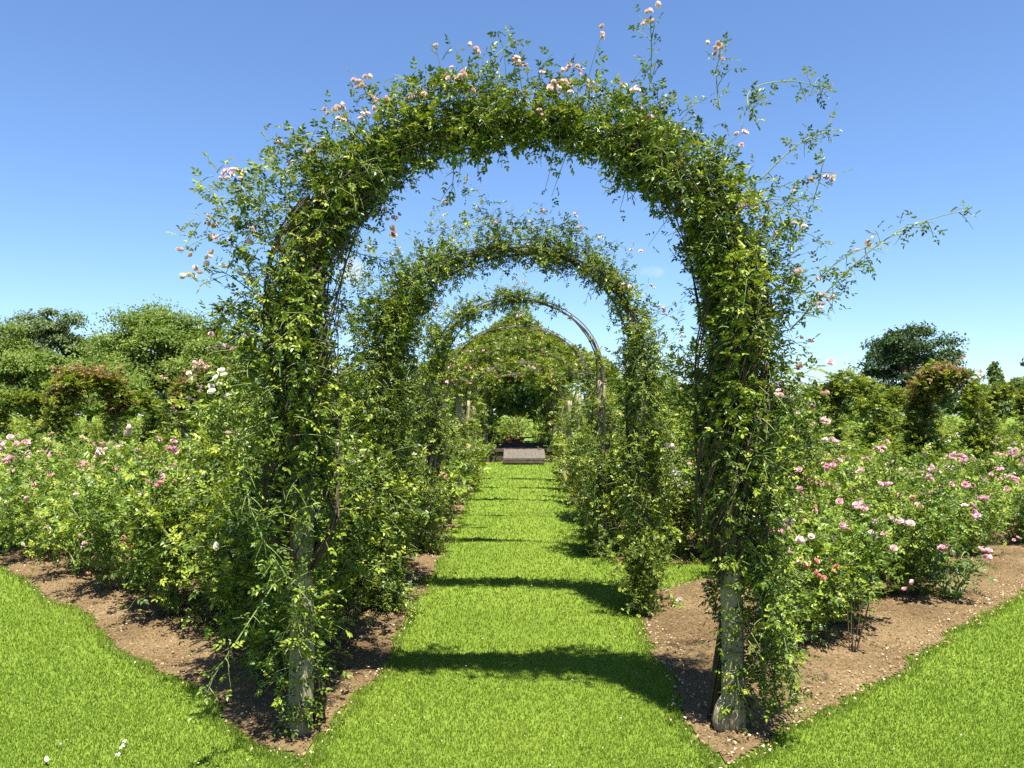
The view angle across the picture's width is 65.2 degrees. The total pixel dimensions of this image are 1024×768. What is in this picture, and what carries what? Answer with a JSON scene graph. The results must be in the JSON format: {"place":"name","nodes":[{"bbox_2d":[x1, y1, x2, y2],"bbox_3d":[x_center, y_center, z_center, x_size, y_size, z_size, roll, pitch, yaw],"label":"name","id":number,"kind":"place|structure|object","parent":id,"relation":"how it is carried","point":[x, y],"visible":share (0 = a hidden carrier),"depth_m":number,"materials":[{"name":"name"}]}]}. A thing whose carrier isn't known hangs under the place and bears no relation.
{"place":"outdoors","nodes":[
{"label":"outdoors","id":0,"kind":"place"},
{"bbox_2d":[0,416,1023,767],"bbox_3d":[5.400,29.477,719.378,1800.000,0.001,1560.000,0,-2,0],"label":"lawn","id":1,"kind":"structure","parent":0,"point":[604,680],"depth_m":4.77,"materials":[{"name":"green plant"}]},
{"bbox_2d":[3,410,33,441],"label":"shrub","id":2,"kind":"object","parent":1,"relation":"on","point":[12,424],"visible":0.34,"depth_m":37.48,"materials":[{"name":"plant"}]},
{"bbox_2d":[0,315,42,387],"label":"broadleaf tree","id":3,"kind":"object","parent":1,"relation":"on","point":[11,345],"visible":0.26,"depth_m":58.11,"materials":[{"name":"green plant"}]},
{"bbox_2d":[0,387,47,440],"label":"rose arch","id":4,"kind":"structure","parent":1,"relation":"on","point":[18,399],"depth_m":29.86,"materials":[{"name":"plant"}]},
{"bbox_2d":[0,348,76,433],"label":"broadleaf tree","id":5,"kind":"object","parent":1,"relation":"on","point":[31,371],"visible":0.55,"depth_m":51.40,"materials":[{"name":"green plant"}]},
{"bbox_2d":[2,306,94,359],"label":"broadleaf tree","id":6,"kind":"object","parent":1,"relation":"on","point":[49,333],"visible":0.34,"depth_m":61.59,"materials":[{"name":"green plant"}]},
{"bbox_2d":[59,335,98,427],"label":"broadleaf tree","id":7,"kind":"object","parent":1,"relation":"on","point":[88,418],"visible":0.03,"depth_m":63.24,"materials":[{"name":"green plant"}]},
{"bbox_2d":[65,414,106,440],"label":"shrub","id":8,"kind":"object","parent":1,"relation":"on","point":[74,423],"visible":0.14,"depth_m":35.89,"materials":[{"name":"plant"}]},
{"bbox_2d":[68,422,147,443],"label":"shrub","id":9,"kind":"object","parent":1,"relation":"on","point":[95,431],"visible":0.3,"depth_m":30.79,"materials":[{"name":"plant"}]},
{"bbox_2d":[67,356,156,436],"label":"broadleaf tree","id":10,"kind":"object","parent":1,"relation":"on","point":[94,406],"visible":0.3,"depth_m":51.43,"materials":[{"name":"green plant"}]},
{"bbox_2d":[94,387,168,447],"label":"rose arch","id":11,"kind":"structure","parent":1,"relation":"on","point":[151,402],"depth_m":29.09,"materials":[{"name":"plant"}]},
{"bbox_2d":[65,294,213,412],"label":"broadleaf tree","id":12,"kind":"object","parent":1,"relation":"on","point":[148,331],"visible":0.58,"depth_m":58.04,"materials":[{"name":"green plant"}]},
{"bbox_2d":[141,391,172,430],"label":"dark shrub","id":13,"kind":"object","parent":1,"relation":"on","point":[163,397],"visible":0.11,"depth_m":39.90,"materials":[{"name":"green plant"}]},
{"bbox_2d":[148,355,252,452],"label":"rose arch","id":14,"kind":"structure","parent":1,"relation":"on","point":[185,391],"depth_m":22.91,"materials":[{"name":"plant"}]},
{"bbox_2d":[156,334,272,414],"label":"broadleaf tree","id":15,"kind":"object","parent":1,"relation":"on","point":[198,349],"visible":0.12,"depth_m":54.10,"materials":[{"name":"green plant"}]},
{"bbox_2d":[480,416,521,442],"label":"shrub","id":16,"kind":"object","parent":1,"relation":"on","point":[504,429],"visible":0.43,"depth_m":35.66,"materials":[{"name":"plant"}]},
{"bbox_2d":[474,384,543,435],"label":"broadleaf tree","id":17,"kind":"object","parent":1,"relation":"on","point":[523,405],"visible":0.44,"depth_m":45.60,"materials":[{"name":"green plant"}]},
{"bbox_2d":[3,523,1023,767],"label":"petal litter","id":18,"kind":"object","parent":1,"relation":"on","point":[637,673],"visible":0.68,"depth_m":4.98,"materials":[{"name":"pink plant"}]},
{"bbox_2d":[496,413,533,442],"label":"shrub","id":19,"kind":"object","parent":1,"relation":"on","point":[515,428],"visible":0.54,"depth_m":38.32,"materials":[{"name":"plant"}]},
{"bbox_2d":[413,304,621,462],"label":"summerhouse","id":20,"kind":"structure","parent":1,"relation":"on","point":[538,452],"depth_m":27.90,"materials":[{"name":"green plant"}]},
{"bbox_2d":[518,419,551,442],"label":"shrub","id":21,"kind":"object","parent":1,"relation":"on","point":[532,434],"visible":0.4,"depth_m":34.95,"materials":[{"name":"green plant"}]},
{"bbox_2d":[606,374,693,415],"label":"broadleaf tree","id":22,"kind":"object","parent":1,"relation":"on","point":[619,388],"visible":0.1,"depth_m":58.76,"materials":[{"name":"green plant"}]},
{"bbox_2d":[705,384,854,485],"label":"rose bush","id":23,"kind":"object","parent":1,"relation":"on","point":[823,431],"visible":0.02,"depth_m":11.92,"materials":[{"name":"green plant"}]},
{"bbox_2d":[765,373,842,489],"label":"rose bush","id":24,"kind":"object","parent":1,"relation":"on","point":[825,426],"visible":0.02,"depth_m":10.52,"materials":[{"name":"green plant"}]},
{"bbox_2d":[818,441,884,476],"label":"shrub","id":25,"kind":"object","parent":1,"relation":"on","point":[846,454],"visible":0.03,"depth_m":17.82,"materials":[{"name":"plant"}]},
{"bbox_2d":[836,422,867,451],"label":"shrub","id":26,"kind":"object","parent":1,"relation":"on","point":[843,438],"visible":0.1,"depth_m":31.00,"materials":[{"name":"plant"}]},
{"bbox_2d":[839,386,870,430],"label":"broadleaf tree","id":27,"kind":"object","parent":1,"relation":"on","point":[847,408],"visible":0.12,"depth_m":75.26,"materials":[{"name":"green plant"}]},
{"bbox_2d":[802,362,910,467],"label":"rose arch","id":28,"kind":"structure","parent":1,"relation":"on","point":[868,399],"depth_m":23.03,"materials":[{"name":"plant"}]},
{"bbox_2d":[834,435,915,462],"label":"shrub","id":29,"kind":"object","parent":1,"relation":"on","point":[894,447],"visible":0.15,"depth_m":22.24,"materials":[{"name":"plant"}]},
{"bbox_2d":[858,385,948,455],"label":"rose arch","id":30,"kind":"structure","parent":1,"relation":"on","point":[893,394],"depth_m":30.01,"materials":[{"name":"plant"}]},
{"bbox_2d":[849,319,969,417],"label":"broadleaf tree","id":31,"kind":"object","parent":1,"relation":"on","point":[893,354],"visible":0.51,"depth_m":58.92,"materials":[{"name":"green plant"}]},
{"bbox_2d":[883,435,956,465],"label":"shrub","id":32,"kind":"object","parent":1,"relation":"on","point":[940,442],"visible":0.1,"depth_m":24.50,"materials":[{"name":"plant"}]},
{"bbox_2d":[892,354,1013,470],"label":"rose arch","id":33,"kind":"structure","parent":1,"relation":"on","point":[930,387],"depth_m":23.14,"materials":[{"name":"plant"}]},
{"bbox_2d":[939,387,1019,419],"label":"broadleaf tree","id":34,"kind":"object","parent":1,"relation":"on","point":[1005,408],"visible":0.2,"depth_m":75.12,"materials":[{"name":"green plant"}]},
{"bbox_2d":[959,379,1023,438],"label":"rose arch","id":35,"kind":"structure","parent":1,"relation":"on","point":[1003,391],"depth_m":28.69,"materials":[{"name":"plant"}]},
{"bbox_2d":[962,421,1023,447],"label":"shrub","id":36,"kind":"object","parent":1,"relation":"on","point":[1007,432],"visible":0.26,"depth_m":34.27,"materials":[{"name":"plant"}]},
{"bbox_2d":[985,361,1006,418],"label":"feathery tree","id":37,"kind":"object","parent":1,"relation":"on","point":[994,371],"visible":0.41,"depth_m":74.46,"materials":[{"name":"green plant"}]},
{"bbox_2d":[0,470,1023,767],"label":"soil","id":38,"kind":"structure","parent":0,"point":[702,652],"depth_m":5.62,"materials":[{"name":"brown soil"}]},
{"bbox_2d":[0,440,53,476],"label":"rose bush","id":39,"kind":"object","parent":38,"relation":"on","point":[8,457],"visible":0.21,"depth_m":14.03,"materials":[{"name":"pink plant"}]},
{"bbox_2d":[0,454,62,549],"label":"rose bush","id":40,"kind":"object","parent":38,"relation":"on","point":[12,475],"visible":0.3,"depth_m":9.38,"materials":[{"name":"green plant"}]},
{"bbox_2d":[0,443,96,485],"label":"rose bush","id":41,"kind":"object","parent":38,"relation":"on","point":[14,454],"visible":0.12,"depth_m":12.76,"materials":[{"name":"green plant"}]},
{"bbox_2d":[6,434,93,467],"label":"rose bush","id":42,"kind":"object","parent":38,"relation":"on","point":[11,436],"visible":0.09,"depth_m":15.85,"materials":[{"name":"pink plant"}]},
{"bbox_2d":[0,436,110,479],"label":"rose bush","id":43,"kind":"object","parent":38,"relation":"on","point":[44,446],"visible":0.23,"depth_m":13.50,"materials":[{"name":"green plant"}]},
{"bbox_2d":[0,451,115,495],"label":"rose bush","id":44,"kind":"object","parent":38,"relation":"on","point":[44,456],"visible":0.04,"depth_m":11.70,"materials":[{"name":"green plant"}]},
{"bbox_2d":[0,459,121,557],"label":"rose bush","id":45,"kind":"object","parent":38,"relation":"on","point":[6,502],"visible":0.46,"depth_m":8.57,"materials":[{"name":"green plant"}]},
{"bbox_2d":[33,436,98,464],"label":"rose bush","id":46,"kind":"object","parent":38,"relation":"on","point":[76,445],"visible":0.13,"depth_m":15.59,"materials":[{"name":"green plant"}]},
{"bbox_2d":[24,442,111,529],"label":"rose bush","id":47,"kind":"object","parent":38,"relation":"on","point":[73,465],"visible":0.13,"depth_m":9.63,"materials":[{"name":"green plant"}]},
{"bbox_2d":[12,465,129,575],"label":"rose bush","id":48,"kind":"object","parent":38,"relation":"on","point":[60,538],"visible":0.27,"depth_m":7.78,"materials":[{"name":"green plant"}]},
{"bbox_2d":[29,362,151,449],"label":"rose arch","id":49,"kind":"structure","parent":38,"relation":"on","point":[67,385],"depth_m":23.17,"materials":[{"name":"plant"}]},
{"bbox_2d":[65,433,127,466],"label":"rose bush","id":50,"kind":"object","parent":38,"relation":"on","point":[81,439],"visible":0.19,"depth_m":16.75,"materials":[{"name":"green plant"}]},
{"bbox_2d":[47,439,171,482],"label":"rose bush","id":51,"kind":"object","parent":38,"relation":"on","point":[98,464],"visible":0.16,"depth_m":13.09,"materials":[{"name":"green plant"}]},
{"bbox_2d":[36,424,194,591],"bbox_3d":[-3.422,1.125,7.130,1.248,1.547,1.289,-1,-2,19],"label":"rose bush","id":52,"kind":"object","parent":38,"relation":"on","point":[93,509],"visible":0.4,"depth_m":6.92,"materials":[{"name":"green plant"}]},
{"bbox_2d":[49,440,188,544],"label":"rose bush","id":53,"kind":"object","parent":38,"relation":"on","point":[117,470],"visible":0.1,"depth_m":9.38,"materials":[{"name":"green plant"}]},
{"bbox_2d":[88,440,154,471],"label":"rose bush","id":54,"kind":"object","parent":38,"relation":"on","point":[108,445],"visible":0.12,"depth_m":15.58,"materials":[{"name":"green plant"}]},
{"bbox_2d":[61,446,184,498],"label":"rose bush","id":55,"kind":"object","parent":38,"relation":"on","point":[112,452],"visible":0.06,"depth_m":11.62,"materials":[{"name":"green plant"}]},
{"bbox_2d":[87,439,217,618],"bbox_3d":[-2.701,1.254,6.322,1.136,1.664,1.234,2,-3,-35],"label":"rose bush","id":56,"kind":"object","parent":38,"relation":"on","point":[170,601],"visible":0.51,"depth_m":6.19,"materials":[{"name":"green plant"}]},
{"bbox_2d":[108,442,288,633],"bbox_3d":[-2.028,1.209,6.107,1.277,1.656,1.492,-1,-3,29],"label":"rose bush","id":57,"kind":"object","parent":38,"relation":"on","point":[153,513],"visible":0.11,"depth_m":5.83,"materials":[{"name":"green plant"}]},
{"bbox_2d":[148,342,393,618],"bbox_3d":[-1.895,0.767,6.649,1.883,2.403,1.944,0,-2,-6],"label":"rose bush","id":58,"kind":"object","parent":38,"relation":"on","point":[219,457],"visible":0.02,"depth_m":6.21,"materials":[{"name":"green plant"}]},
{"bbox_2d":[158,479,387,699],"bbox_3d":[-1.384,1.213,4.755,1.353,1.502,1.158,-1,-2,19],"label":"rose bush","id":59,"kind":"object","parent":38,"relation":"on","point":[240,587],"visible":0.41,"depth_m":4.62,"materials":[{"name":"green plant"}]},
{"bbox_2d":[168,390,433,649],"bbox_3d":[-1.455,0.950,5.577,1.802,2.049,1.722,1,-2,-15],"label":"rose bush","id":60,"kind":"object","parent":38,"relation":"on","point":[356,475],"visible":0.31,"depth_m":5.37,"materials":[{"name":"green plant"}]},
{"bbox_2d":[336,452,429,594],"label":"rose bush","id":61,"kind":"object","parent":38,"relation":"on","point":[352,585],"visible":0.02,"depth_m":6.78,"materials":[{"name":"green plant"}]},
{"bbox_2d":[339,411,469,580],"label":"rose bush","id":62,"kind":"object","parent":38,"relation":"on","point":[430,482],"visible":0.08,"depth_m":7.71,"materials":[{"name":"green plant"}]},
{"bbox_2d":[395,478,442,544],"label":"rose bush","id":63,"kind":"object","parent":38,"relation":"on","point":[434,511],"visible":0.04,"depth_m":8.87,"materials":[{"name":"green plant"}]},
{"bbox_2d":[407,411,484,509],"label":"rose bush","id":64,"kind":"object","parent":38,"relation":"on","point":[465,451],"visible":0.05,"depth_m":12.77,"materials":[{"name":"green plant"}]},
{"bbox_2d":[414,455,495,518],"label":"rose bush","id":65,"kind":"object","parent":38,"relation":"on","point":[455,475],"visible":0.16,"depth_m":10.99,"materials":[{"name":"green plant"}]},
{"bbox_2d":[271,174,704,617],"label":"rose arch","id":66,"kind":"structure","parent":38,"relation":"on","point":[387,390],"depth_m":6.51,"materials":[{"name":"plant"}]},
{"bbox_2d":[401,267,631,556],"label":"rose arch","id":67,"kind":"structure","parent":38,"relation":"on","point":[443,340],"depth_m":9.13,"materials":[{"name":"plant"}]},
{"bbox_2d":[453,354,583,491],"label":"rose arch","id":68,"kind":"structure","parent":38,"relation":"on","point":[558,375],"depth_m":16.65,"materials":[{"name":"plant"}]},
{"bbox_2d":[462,362,575,481],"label":"rose arch","id":69,"kind":"structure","parent":38,"relation":"on","point":[531,372],"depth_m":19.14,"materials":[{"name":"plant"}]},
{"bbox_2d":[418,311,621,525],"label":"rose arch","id":70,"kind":"structure","parent":38,"relation":"on","point":[587,372],"depth_m":11.68,"materials":[{"name":"plant"}]},
{"bbox_2d":[446,321,594,506],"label":"rose arch","id":71,"kind":"structure","parent":38,"relation":"on","point":[460,395],"depth_m":14.17,"materials":[{"name":"plant"}]},
{"bbox_2d":[166,1,980,743],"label":"rose arch","id":72,"kind":"structure","parent":38,"relation":"on","point":[730,269],"depth_m":4.01,"materials":[{"name":"plant"}]},
{"bbox_2d":[547,416,609,487],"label":"rose bush","id":73,"kind":"object","parent":38,"relation":"on","point":[561,443],"visible":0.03,"depth_m":15.38,"materials":[{"name":"green plant"}]},
{"bbox_2d":[545,396,630,514],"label":"rose bush","id":74,"kind":"object","parent":38,"relation":"on","point":[567,453],"visible":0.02,"depth_m":12.54,"materials":[{"name":"green plant"}]},
{"bbox_2d":[563,384,691,536],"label":"rose bush","id":75,"kind":"object","parent":38,"relation":"on","point":[611,520],"visible":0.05,"depth_m":10.10,"materials":[{"name":"green plant"}]},
{"bbox_2d":[596,517,675,619],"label":"rose bush","id":76,"kind":"object","parent":38,"relation":"on","point":[653,560],"visible":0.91,"depth_m":6.32,"materials":[{"name":"green plant"}]},
{"bbox_2d":[599,393,719,562],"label":"rose bush","id":77,"kind":"object","parent":38,"relation":"on","point":[685,515],"visible":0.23,"depth_m":8.78,"materials":[{"name":"green plant"}]},
{"bbox_2d":[679,378,836,533],"bbox_3d":[2.638,0.888,8.903,1.824,2.328,1.883,-1,-2,19],"label":"rose bush","id":78,"kind":"object","parent":38,"relation":"on","point":[791,457],"visible":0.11,"depth_m":8.60,"materials":[{"name":"green plant"}]},
{"bbox_2d":[706,486,813,582],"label":"rose bush","id":79,"kind":"object","parent":38,"relation":"on","point":[797,532],"visible":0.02,"depth_m":7.47,"materials":[{"name":"green plant"}]},
{"bbox_2d":[744,466,877,647],"bbox_3d":[1.974,1.223,5.551,0.929,1.347,0.847,2,-3,-39],"label":"rose bush","id":80,"kind":"object","parent":38,"relation":"on","point":[834,600],"visible":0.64,"depth_m":5.36,"materials":[{"name":"green plant"}]},
{"bbox_2d":[767,463,884,536],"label":"rose bush","id":81,"kind":"object","parent":38,"relation":"on","point":[820,484],"visible":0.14,"depth_m":8.63,"materials":[{"name":"green plant"}]},
{"bbox_2d":[752,497,917,625],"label":"rose bush","id":82,"kind":"object","parent":38,"relation":"on","point":[878,554],"visible":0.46,"depth_m":5.77,"materials":[{"name":"green plant"}]},
{"bbox_2d":[761,470,909,602],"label":"rose bush","id":83,"kind":"object","parent":38,"relation":"on","point":[857,496],"visible":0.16,"depth_m":6.78,"materials":[{"name":"green plant"}]},
{"bbox_2d":[792,482,883,575],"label":"rose bush","id":84,"kind":"object","parent":38,"relation":"on","point":[805,509],"visible":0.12,"depth_m":7.51,"materials":[{"name":"green plant"}]},
{"bbox_2d":[796,442,909,502],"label":"rose bush","id":85,"kind":"object","parent":38,"relation":"on","point":[866,463],"visible":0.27,"depth_m":9.36,"materials":[{"name":"green plant"}]},
{"bbox_2d":[829,569,881,651],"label":"pruned rose","id":86,"kind":"object","parent":38,"relation":"on","point":[864,601],"visible":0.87,"depth_m":5.30,"materials":[{"name":"plant"}]},
{"bbox_2d":[814,466,901,522],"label":"rose bush","id":87,"kind":"object","parent":38,"relation":"on","point":[859,470],"visible":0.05,"depth_m":8.76,"materials":[{"name":"green plant"}]},
{"bbox_2d":[802,456,981,577],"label":"rose bush","id":88,"kind":"object","parent":38,"relation":"on","point":[843,478],"visible":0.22,"depth_m":7.70,"materials":[{"name":"green plant"}]},
{"bbox_2d":[833,433,956,495],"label":"rose bush","id":89,"kind":"object","parent":38,"relation":"on","point":[894,454],"visible":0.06,"depth_m":9.66,"materials":[{"name":"green plant"}]},
{"bbox_2d":[843,452,966,485],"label":"rose bush","id":90,"kind":"object","parent":38,"relation":"on","point":[899,464],"visible":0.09,"depth_m":11.06,"materials":[{"name":"green plant"}]},
{"bbox_2d":[833,481,977,596],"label":"rose bush","id":91,"kind":"object","parent":38,"relation":"on","point":[934,532],"visible":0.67,"depth_m":6.80,"materials":[{"name":"green plant"}]},
{"bbox_2d":[869,445,988,554],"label":"rose bush","id":92,"kind":"object","parent":38,"relation":"on","point":[923,460],"visible":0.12,"depth_m":8.79,"materials":[{"name":"green plant"}]},
{"bbox_2d":[861,439,1013,575],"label":"rose bush","id":93,"kind":"object","parent":38,"relation":"on","point":[915,483],"visible":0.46,"depth_m":7.83,"materials":[{"name":"green plant"}]},
{"bbox_2d":[909,473,997,601],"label":"rose bush","id":94,"kind":"object","parent":38,"relation":"on","point":[943,585],"visible":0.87,"depth_m":6.84,"materials":[{"name":"green plant"}]},
{"bbox_2d":[895,454,1013,540],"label":"rose bush","id":95,"kind":"object","parent":38,"relation":"on","point":[973,470],"visible":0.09,"depth_m":9.76,"materials":[{"name":"green plant"}]},
{"bbox_2d":[920,447,1023,482],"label":"rose bush","id":96,"kind":"object","parent":38,"relation":"on","point":[990,464],"visible":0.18,"depth_m":12.73,"materials":[{"name":"green plant"}]},
{"bbox_2d":[946,444,1008,482],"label":"rose bush","id":97,"kind":"object","parent":38,"relation":"on","point":[969,451],"visible":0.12,"depth_m":13.54,"materials":[{"name":"green plant"}]},
{"bbox_2d":[938,459,1019,517],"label":"rose bush","id":98,"kind":"object","parent":38,"relation":"on","point":[987,480],"visible":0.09,"depth_m":10.74,"materials":[{"name":"green plant"}]},
{"bbox_2d":[949,472,1021,555],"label":"rose bush","id":99,"kind":"object","parent":38,"relation":"on","point":[995,521],"visible":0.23,"depth_m":8.88,"materials":[{"name":"green plant"}]},
{"bbox_2d":[955,461,1023,521],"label":"rose bush","id":100,"kind":"object","parent":38,"relation":"on","point":[1007,475],"visible":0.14,"depth_m":11.87,"materials":[{"name":"green plant"}]},
{"bbox_2d":[976,477,1023,543],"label":"rose bush","id":101,"kind":"object","parent":38,"relation":"on","point":[1018,535],"visible":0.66,"depth_m":9.68,"materials":[{"name":"green plant"}]},
{"bbox_2d":[976,468,1023,518],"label":"rose bush","id":102,"kind":"object","parent":38,"relation":"on","point":[1012,485],"visible":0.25,"depth_m":11.03,"materials":[{"name":"green plant"}]},
{"bbox_2d":[983,443,1023,499],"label":"rose bush","id":103,"kind":"object","parent":38,"relation":"on","point":[1015,454],"visible":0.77,"depth_m":12.35,"materials":[{"name":"green plant"}]},
{"bbox_2d":[0,0,1023,415],"label":"sky","id":104,"kind":"structure","parent":0,"point":[108,107],"materials":[{"name":"blue"}]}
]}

